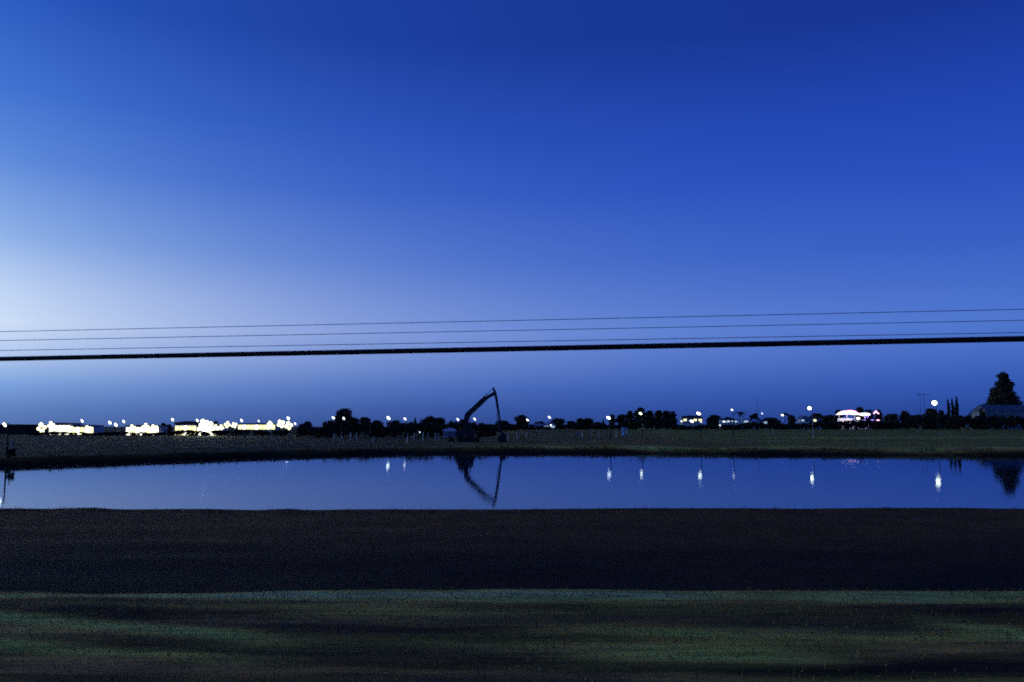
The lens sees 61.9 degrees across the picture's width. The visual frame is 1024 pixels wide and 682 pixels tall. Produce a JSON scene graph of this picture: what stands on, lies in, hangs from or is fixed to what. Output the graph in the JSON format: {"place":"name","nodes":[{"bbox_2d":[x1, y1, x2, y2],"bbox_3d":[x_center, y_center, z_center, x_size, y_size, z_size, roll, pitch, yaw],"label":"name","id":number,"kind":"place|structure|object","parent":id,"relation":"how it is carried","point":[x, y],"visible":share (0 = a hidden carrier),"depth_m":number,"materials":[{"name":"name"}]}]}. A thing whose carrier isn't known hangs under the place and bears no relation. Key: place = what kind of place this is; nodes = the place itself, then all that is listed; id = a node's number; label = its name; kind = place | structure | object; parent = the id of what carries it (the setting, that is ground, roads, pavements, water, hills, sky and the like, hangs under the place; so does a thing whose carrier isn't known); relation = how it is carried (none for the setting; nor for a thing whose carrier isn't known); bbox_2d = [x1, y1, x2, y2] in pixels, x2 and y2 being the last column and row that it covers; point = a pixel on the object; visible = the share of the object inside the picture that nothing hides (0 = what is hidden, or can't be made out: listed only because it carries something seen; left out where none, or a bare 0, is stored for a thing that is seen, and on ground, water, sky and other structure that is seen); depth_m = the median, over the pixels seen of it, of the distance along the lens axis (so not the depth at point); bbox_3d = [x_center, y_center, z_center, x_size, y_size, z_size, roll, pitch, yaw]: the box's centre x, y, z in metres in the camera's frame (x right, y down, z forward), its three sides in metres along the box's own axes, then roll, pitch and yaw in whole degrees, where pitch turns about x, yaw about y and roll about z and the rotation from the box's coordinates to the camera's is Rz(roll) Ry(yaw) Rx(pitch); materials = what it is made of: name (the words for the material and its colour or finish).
{"place":"outdoors","nodes":[
{"label":"outdoors","id":0,"kind":"place"},
{"bbox_2d":[0,427,1023,681],"bbox_3d":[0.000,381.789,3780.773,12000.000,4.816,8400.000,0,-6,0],"label":"ground","id":1,"kind":"structure","parent":0,"point":[904,557],"depth_m":25.40,"materials":[{"name":"soil"}]},
{"bbox_2d":[3,422,8,454],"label":"street lamp","id":2,"kind":"object","parent":1,"relation":"on","point":[5,424],"visible":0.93,"depth_m":114.51,"materials":[{"name":"brown metal"}]},
{"bbox_2d":[6,448,15,456],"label":"bush","id":3,"kind":"object","parent":1,"relation":"on","point":[10,451],"visible":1,"depth_m":110.39,"materials":[{"name":"green plant"}]},
{"bbox_2d":[0,424,46,433],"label":"hall","id":4,"kind":"structure","parent":1,"relation":"on","point":[21,428],"depth_m":398.07,"materials":[{"name":"metal"}]},
{"bbox_2d":[37,423,46,431],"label":"floodlight bank","id":5,"kind":"structure","parent":1,"relation":"on","point":[44,427],"depth_m":350.11,"materials":[{"name":"metal"}]},
{"bbox_2d":[48,423,82,434],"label":"hall","id":6,"kind":"structure","parent":1,"relation":"on","point":[61,426],"depth_m":358.25,"materials":[{"name":"metal"}]},
{"bbox_2d":[73,425,104,434],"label":"hall","id":7,"kind":"structure","parent":1,"relation":"on","point":[95,428],"depth_m":360.32,"materials":[{"name":"metal"}]},
{"bbox_2d":[126,425,168,434],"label":"hall","id":8,"kind":"structure","parent":1,"relation":"on","point":[160,429],"depth_m":358.17,"materials":[{"name":"metal"}]},
{"bbox_2d":[174,421,204,434],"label":"hall","id":9,"kind":"structure","parent":1,"relation":"on","point":[187,425],"depth_m":362.20,"materials":[{"name":"metal"}]},
{"bbox_2d":[197,419,212,431],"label":"floodlight bank","id":10,"kind":"structure","parent":1,"relation":"on","point":[204,427],"depth_m":350.17,"materials":[{"name":"metal"}]},
{"bbox_2d":[196,425,226,434],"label":"hall","id":11,"kind":"structure","parent":1,"relation":"on","point":[224,429],"depth_m":360.20,"materials":[{"name":"metal"}]},
{"bbox_2d":[238,429,249,434],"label":"bush","id":12,"kind":"object","parent":1,"relation":"on","point":[246,431],"visible":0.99,"depth_m":332.20,"materials":[{"name":"green plant"}]},
{"bbox_2d":[238,423,279,428],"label":"hall","id":13,"kind":"structure","parent":1,"relation":"on","point":[255,426],"depth_m":467.75,"materials":[{"name":"metal"}]},
{"bbox_2d":[295,427,306,436],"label":"bush","id":14,"kind":"object","parent":1,"relation":"on","point":[301,431],"visible":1,"depth_m":280.17,"materials":[{"name":"green plant"}]},
{"bbox_2d":[322,421,333,436],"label":"bush","id":15,"kind":"object","parent":1,"relation":"on","point":[327,428],"visible":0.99,"depth_m":281.97,"materials":[{"name":"green plant"}]},
{"bbox_2d":[333,412,341,422],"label":"tree","id":16,"kind":"object","parent":1,"relation":"on","point":[338,417],"visible":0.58,"depth_m":566.69,"materials":[{"name":"green plant"}]},
{"bbox_2d":[336,408,352,425],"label":"tree","id":17,"kind":"object","parent":1,"relation":"on","point":[346,413],"visible":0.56,"depth_m":597.29,"materials":[{"name":"green plant"}]},
{"bbox_2d":[348,417,359,425],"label":"tree","id":18,"kind":"object","parent":1,"relation":"on","point":[353,421],"visible":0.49,"depth_m":575.94,"materials":[{"name":"green plant"}]},
{"bbox_2d":[351,422,360,436],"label":"bush","id":19,"kind":"object","parent":1,"relation":"on","point":[354,429],"visible":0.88,"depth_m":282.97,"materials":[{"name":"green plant"}]},
{"bbox_2d":[358,421,369,436],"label":"bush","id":20,"kind":"object","parent":1,"relation":"on","point":[363,426],"visible":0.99,"depth_m":280.68,"materials":[{"name":"green plant"}]},
{"bbox_2d":[359,417,370,431],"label":"tree","id":21,"kind":"object","parent":1,"relation":"on","point":[364,419],"visible":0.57,"depth_m":584.02,"materials":[{"name":"green plant"}]},
{"bbox_2d":[376,423,387,436],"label":"bush","id":22,"kind":"object","parent":1,"relation":"on","point":[381,430],"visible":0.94,"depth_m":281.62,"materials":[{"name":"green plant"}]},
{"bbox_2d":[385,424,397,436],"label":"bush","id":23,"kind":"object","parent":1,"relation":"on","point":[394,432],"visible":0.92,"depth_m":279.91,"materials":[{"name":"green plant"}]},
{"bbox_2d":[386,420,400,427],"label":"tree","id":24,"kind":"object","parent":1,"relation":"on","point":[395,422],"visible":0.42,"depth_m":586.13,"materials":[{"name":"green plant"}]},
{"bbox_2d":[403,421,414,436],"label":"bush","id":25,"kind":"object","parent":1,"relation":"on","point":[410,428],"visible":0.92,"depth_m":280.21,"materials":[{"name":"green plant"}]},
{"bbox_2d":[413,422,422,436],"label":"bush","id":26,"kind":"object","parent":1,"relation":"on","point":[417,426],"visible":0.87,"depth_m":282.98,"materials":[{"name":"green plant"}]},
{"bbox_2d":[420,415,438,430],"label":"tree","id":27,"kind":"object","parent":1,"relation":"on","point":[431,419],"visible":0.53,"depth_m":570.73,"materials":[{"name":"green plant"}]},
{"bbox_2d":[430,423,441,436],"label":"bush","id":28,"kind":"object","parent":1,"relation":"on","point":[435,428],"visible":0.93,"depth_m":281.42,"materials":[{"name":"green plant"}]},
{"bbox_2d":[435,417,445,426],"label":"tree","id":29,"kind":"object","parent":1,"relation":"on","point":[441,420],"visible":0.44,"depth_m":583.75,"materials":[{"name":"green plant"}]},
{"bbox_2d":[438,423,449,434],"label":"bush","id":30,"kind":"object","parent":1,"relation":"on","point":[441,427],"visible":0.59,"depth_m":280.50,"materials":[{"name":"green plant"}]},
{"bbox_2d":[443,428,456,436],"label":"hall","id":31,"kind":"structure","parent":1,"relation":"on","point":[448,432],"depth_m":274.57,"materials":[{"name":"grey metal"}]},
{"bbox_2d":[449,421,457,428],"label":"bush","id":32,"kind":"object","parent":1,"relation":"on","point":[455,425],"visible":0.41,"depth_m":280.19,"materials":[{"name":"green plant"}]},
{"bbox_2d":[456,419,473,436],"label":"tree","id":33,"kind":"object","parent":1,"relation":"on","point":[460,425],"visible":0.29,"depth_m":217.16,"materials":[{"name":"green plant"}]},
{"bbox_2d":[455,387,506,441],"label":"excavator","id":34,"kind":"object","parent":1,"relation":"on","point":[465,434],"visible":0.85,"depth_m":206.72,"materials":[{"name":"metal"}]},
{"bbox_2d":[476,422,486,436],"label":"bush","id":35,"kind":"object","parent":1,"relation":"on","point":[481,433],"visible":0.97,"depth_m":280.67,"materials":[{"name":"green plant"}]},
{"bbox_2d":[489,423,499,431],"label":"hedge shrub","id":36,"kind":"object","parent":1,"relation":"on","point":[495,427],"visible":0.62,"depth_m":399.62,"materials":[{"name":"green plant"}]},
{"bbox_2d":[0,445,1023,515],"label":"weeds","id":37,"kind":"object","parent":1,"relation":"on","point":[533,509],"visible":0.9,"depth_m":118.06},
{"bbox_2d":[514,415,530,429],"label":"tree","id":38,"kind":"object","parent":1,"relation":"on","point":[520,419],"visible":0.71,"depth_m":566.01,"materials":[{"name":"green plant"}]},
{"bbox_2d":[543,422,555,428],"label":"house","id":39,"kind":"structure","parent":1,"relation":"on","point":[548,424],"depth_m":557.57,"materials":[{"name":"white paint"}]},
{"bbox_2d":[550,418,564,428],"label":"tree","id":40,"kind":"object","parent":1,"relation":"on","point":[557,421],"visible":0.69,"depth_m":596.84,"materials":[{"name":"green plant"}]},
{"bbox_2d":[572,424,582,429],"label":"hedge shrub","id":41,"kind":"object","parent":1,"relation":"on","point":[580,427],"visible":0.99,"depth_m":398.66,"materials":[{"name":"green plant"}]},
{"bbox_2d":[583,418,593,424],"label":"tree","id":42,"kind":"object","parent":1,"relation":"on","point":[587,421],"visible":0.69,"depth_m":579.26,"materials":[{"name":"green plant"}]},
{"bbox_2d":[609,414,615,428],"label":"tree","id":43,"kind":"object","parent":1,"relation":"on","point":[613,419],"visible":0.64,"depth_m":567.13,"materials":[{"name":"green plant"}]},
{"bbox_2d":[615,414,626,428],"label":"tree","id":44,"kind":"object","parent":1,"relation":"on","point":[620,418],"visible":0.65,"depth_m":571.10,"materials":[{"name":"green plant"}]},
{"bbox_2d":[626,411,634,418],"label":"tree","id":45,"kind":"object","parent":1,"relation":"on","point":[630,415],"visible":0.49,"depth_m":575.37,"materials":[{"name":"green plant"}]},
{"bbox_2d":[629,419,640,428],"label":"hedge shrub","id":46,"kind":"object","parent":1,"relation":"on","point":[634,425],"visible":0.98,"depth_m":399.45,"materials":[{"name":"green plant"}]},
{"bbox_2d":[634,407,646,418],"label":"tree","id":47,"kind":"object","parent":1,"relation":"on","point":[637,411],"visible":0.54,"depth_m":562.78,"materials":[{"name":"green plant"}]},
{"bbox_2d":[636,419,649,428],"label":"hedge shrub","id":48,"kind":"object","parent":1,"relation":"on","point":[646,424],"visible":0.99,"depth_m":397.19,"materials":[{"name":"green plant"}]},
{"bbox_2d":[645,411,654,427],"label":"tree","id":49,"kind":"object","parent":1,"relation":"on","point":[649,414],"visible":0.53,"depth_m":571.81,"materials":[{"name":"green plant"}]},
{"bbox_2d":[648,419,655,428],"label":"hedge shrub","id":50,"kind":"object","parent":1,"relation":"on","point":[652,423],"visible":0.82,"depth_m":400.57,"materials":[{"name":"green plant"}]},
{"bbox_2d":[654,410,662,428],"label":"tree","id":51,"kind":"object","parent":1,"relation":"on","point":[658,415],"visible":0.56,"depth_m":580.20,"materials":[{"name":"green plant"}]},
{"bbox_2d":[662,410,669,428],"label":"tree","id":52,"kind":"object","parent":1,"relation":"on","point":[665,415],"visible":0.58,"depth_m":575.77,"materials":[{"name":"green plant"}]},
{"bbox_2d":[669,411,677,428],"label":"tree","id":53,"kind":"object","parent":1,"relation":"on","point":[673,415],"visible":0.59,"depth_m":571.96,"materials":[{"name":"green plant"}]},
{"bbox_2d":[671,424,683,429],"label":"hedge shrub","id":54,"kind":"object","parent":1,"relation":"on","point":[680,427],"visible":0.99,"depth_m":398.66,"materials":[{"name":"green plant"}]},
{"bbox_2d":[706,414,721,428],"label":"tree","id":55,"kind":"object","parent":1,"relation":"on","point":[713,419],"visible":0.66,"depth_m":578.62,"materials":[{"name":"green plant"}]},
{"bbox_2d":[723,424,732,429],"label":"hedge shrub","id":56,"kind":"object","parent":1,"relation":"on","point":[727,427],"visible":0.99,"depth_m":397.26,"materials":[{"name":"green plant"}]},
{"bbox_2d":[736,423,750,429],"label":"hedge shrub","id":57,"kind":"object","parent":1,"relation":"on","point":[745,425],"visible":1,"depth_m":398.06,"materials":[{"name":"green plant"}]},
{"bbox_2d":[749,413,760,422],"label":"tree","id":58,"kind":"object","parent":1,"relation":"on","point":[753,416],"visible":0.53,"depth_m":563.09,"materials":[{"name":"green plant"}]},
{"bbox_2d":[755,423,765,429],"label":"hedge shrub","id":59,"kind":"object","parent":1,"relation":"on","point":[760,425],"visible":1,"depth_m":399.60,"materials":[{"name":"green plant"}]},
{"bbox_2d":[763,417,780,428],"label":"tree","id":60,"kind":"object","parent":1,"relation":"on","point":[773,420],"visible":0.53,"depth_m":573.48,"materials":[{"name":"green plant"}]},
{"bbox_2d":[779,423,791,429],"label":"hedge shrub","id":61,"kind":"object","parent":1,"relation":"on","point":[783,426],"visible":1,"depth_m":396.97,"materials":[{"name":"green plant"}]},
{"bbox_2d":[787,415,795,426],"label":"tree","id":62,"kind":"object","parent":1,"relation":"on","point":[791,419],"visible":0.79,"depth_m":580.00,"materials":[{"name":"green plant"}]},
{"bbox_2d":[804,422,815,429],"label":"hedge shrub","id":63,"kind":"object","parent":1,"relation":"on","point":[809,425],"visible":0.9,"depth_m":398.60,"materials":[{"name":"green plant"}]},
{"bbox_2d":[809,413,824,422],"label":"tree","id":64,"kind":"object","parent":1,"relation":"on","point":[819,415],"visible":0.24,"depth_m":582.92,"materials":[{"name":"green plant"}]},
{"bbox_2d":[821,421,833,429],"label":"hedge shrub","id":65,"kind":"object","parent":1,"relation":"on","point":[827,425],"visible":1,"depth_m":396.42,"materials":[{"name":"green plant"}]},
{"bbox_2d":[823,414,837,422],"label":"tree","id":66,"kind":"object","parent":1,"relation":"on","point":[830,418],"visible":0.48,"depth_m":583.75,"materials":[{"name":"green plant"}]},
{"bbox_2d":[835,409,843,419],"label":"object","id":67,"kind":"object","parent":1,"relation":"on","point":[838,416],"visible":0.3,"depth_m":602.20,"materials":[{"name":"white"}]},
{"bbox_2d":[836,420,850,429],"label":"hedge shrub","id":68,"kind":"object","parent":1,"relation":"on","point":[845,423],"visible":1,"depth_m":396.79,"materials":[{"name":"green plant"}]},
{"bbox_2d":[836,410,859,428],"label":"canopy","id":69,"kind":"object","parent":1,"relation":"on","point":[852,412],"visible":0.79,"depth_m":554.00,"materials":[{"name":"white"}]},
{"bbox_2d":[847,420,855,429],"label":"hedge shrub","id":70,"kind":"object","parent":1,"relation":"on","point":[852,424],"visible":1,"depth_m":396.80,"materials":[{"name":"green plant"}]},
{"bbox_2d":[854,407,866,426],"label":"tree","id":71,"kind":"object","parent":1,"relation":"on","point":[859,410],"visible":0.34,"depth_m":597.36,"materials":[{"name":"green plant"}]},
{"bbox_2d":[855,420,865,429],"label":"hedge shrub","id":72,"kind":"object","parent":1,"relation":"on","point":[860,424],"visible":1,"depth_m":398.48,"materials":[{"name":"green plant"}]},
{"bbox_2d":[856,413,869,428],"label":"canopy","id":73,"kind":"object","parent":1,"relation":"on","point":[864,414],"visible":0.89,"depth_m":553.46,"materials":[{"name":"white"}]},
{"bbox_2d":[863,409,874,427],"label":"tree","id":74,"kind":"object","parent":1,"relation":"on","point":[870,416],"visible":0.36,"depth_m":605.83,"materials":[{"name":"green plant"}]},
{"bbox_2d":[864,420,874,429],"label":"hedge shrub","id":75,"kind":"object","parent":1,"relation":"on","point":[867,423],"visible":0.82,"depth_m":401.29,"materials":[{"name":"green plant"}]},
{"bbox_2d":[873,409,882,424],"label":"tree","id":76,"kind":"object","parent":1,"relation":"on","point":[879,416],"visible":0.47,"depth_m":580.09,"materials":[{"name":"green plant"}]},
{"bbox_2d":[882,413,900,428],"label":"tree","id":77,"kind":"object","parent":1,"relation":"on","point":[889,417],"visible":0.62,"depth_m":570.85,"materials":[{"name":"green plant"}]},
{"bbox_2d":[899,410,909,427],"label":"tree","id":78,"kind":"object","parent":1,"relation":"on","point":[904,415],"visible":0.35,"depth_m":571.22,"materials":[{"name":"green plant"}]},
{"bbox_2d":[910,414,923,429],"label":"hedge shrub","id":79,"kind":"object","parent":1,"relation":"on","point":[915,419],"visible":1,"depth_m":397.13,"materials":[{"name":"green plant"}]},
{"bbox_2d":[922,408,938,424],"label":"tree","id":80,"kind":"object","parent":1,"relation":"on","point":[934,413],"visible":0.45,"depth_m":566.34,"materials":[{"name":"green plant"}]},
{"bbox_2d":[946,399,950,427],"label":"cypress tree","id":81,"kind":"object","parent":1,"relation":"on","point":[948,410],"visible":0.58,"depth_m":518.03,"materials":[{"name":"green plant"}]},
{"bbox_2d":[950,398,954,428],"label":"cypress tree","id":82,"kind":"object","parent":1,"relation":"on","point":[952,408],"visible":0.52,"depth_m":519.92,"materials":[{"name":"green plant"}]},
{"bbox_2d":[954,396,958,428],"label":"cypress tree","id":83,"kind":"object","parent":1,"relation":"on","point":[956,410],"visible":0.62,"depth_m":518.03,"materials":[{"name":"green plant"}]},
{"bbox_2d":[954,415,965,429],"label":"hedge shrub","id":84,"kind":"object","parent":1,"relation":"on","point":[959,421],"visible":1,"depth_m":396.56,"materials":[{"name":"green plant"}]},
{"bbox_2d":[963,415,973,429],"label":"hedge shrub","id":85,"kind":"object","parent":1,"relation":"on","point":[967,418],"visible":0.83,"depth_m":401.98,"materials":[{"name":"green plant"}]},
{"bbox_2d":[970,416,983,429],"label":"hedge shrub","id":86,"kind":"object","parent":1,"relation":"on","point":[975,421],"visible":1,"depth_m":400.26,"materials":[{"name":"green plant"}]},
{"bbox_2d":[971,405,1023,428],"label":"shed","id":87,"kind":"structure","parent":1,"relation":"on","point":[1005,410],"depth_m":439.88,"materials":[{"name":"grey metal"}]},
{"bbox_2d":[995,415,1004,429],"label":"hedge shrub","id":88,"kind":"object","parent":1,"relation":"on","point":[1001,420],"visible":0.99,"depth_m":400.59,"materials":[{"name":"green plant"}]},
{"bbox_2d":[981,371,1023,404],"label":"conifer","id":89,"kind":"object","parent":1,"relation":"on","point":[1002,393],"visible":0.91,"depth_m":607.72,"materials":[{"name":"green plant"}]},
{"bbox_2d":[1004,414,1015,429],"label":"hedge shrub","id":90,"kind":"object","parent":1,"relation":"on","point":[1010,422],"visible":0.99,"depth_m":397.78,"materials":[{"name":"green plant"}]},
{"bbox_2d":[1014,415,1023,429],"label":"hedge shrub","id":91,"kind":"object","parent":1,"relation":"on","point":[1017,418],"visible":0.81,"depth_m":401.95,"materials":[{"name":"green plant"}]},
{"bbox_2d":[0,452,1023,509],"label":"pond","id":92,"kind":"structure","parent":0,"point":[470,480],"depth_m":74.82,"materials":[{"name":"liquid"}]},
{"bbox_2d":[0,586,1023,681],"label":"grass","id":93,"kind":"structure","parent":0,"point":[521,631],"depth_m":12.69,"materials":[{"name":"plant"}]},
{"bbox_2d":[0,0,1023,426],"label":"sky","id":94,"kind":"structure","parent":0,"point":[166,165],"materials":[{"name":"blue"}]},
{"bbox_2d":[680,416,702,426],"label":"house","id":95,"kind":"structure","parent":0,"point":[687,419],"depth_m":533.38,"materials":[{"name":"white paint"}]},
{"bbox_2d":[719,418,737,427],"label":"house","id":96,"kind":"structure","parent":0,"point":[726,420],"depth_m":533.29,"materials":[{"name":"white paint"}]},
{"bbox_2d":[739,418,749,426],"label":"house","id":97,"kind":"structure","parent":0,"point":[744,420],"depth_m":555.61,"materials":[{"name":"white paint"}]},
{"bbox_2d":[796,415,809,428],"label":"house","id":98,"kind":"structure","parent":0,"point":[801,419],"depth_m":538.27,"materials":[{"name":"grey metal"}]},
{"bbox_2d":[810,417,821,428],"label":"house","id":99,"kind":"structure","parent":0,"point":[816,419],"depth_m":538.33,"materials":[{"name":"white paint"}]},
{"bbox_3d":[-62.000,4.154,40.999,0.340,10.000,0.570,0,-6,0],"label":"utility pole","id":100,"kind":"object","parent":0,"visible":0},
{"bbox_2d":[0,309,1023,331],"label":"wire","id":101,"kind":"object","parent":100,"relation":"attached to","point":[526,320],"visible":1,"depth_m":30.00,"materials":[{"name":"black metal"}]},
{"bbox_2d":[0,320,1023,340],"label":"wire","id":102,"kind":"object","parent":100,"relation":"attached to","point":[526,330],"visible":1,"depth_m":29.96,"materials":[{"name":"black metal"}]},
{"bbox_2d":[0,332,1023,350],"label":"wire","id":103,"kind":"object","parent":100,"relation":"attached to","point":[529,341],"visible":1,"depth_m":30.03,"materials":[{"name":"black rubber"},{"name":"plastic"}]},
{"bbox_3d":[-38.000,3.645,23.234,0.340,7.500,0.570,0,-6,0],"label":"utility pole","id":104,"kind":"object","parent":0,"visible":0},
{"bbox_2d":[0,336,1023,360],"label":"cable","id":105,"kind":"object","parent":104,"relation":"attached to","point":[606,347],"visible":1,"depth_m":14.90,"materials":[{"name":"black plastic"}]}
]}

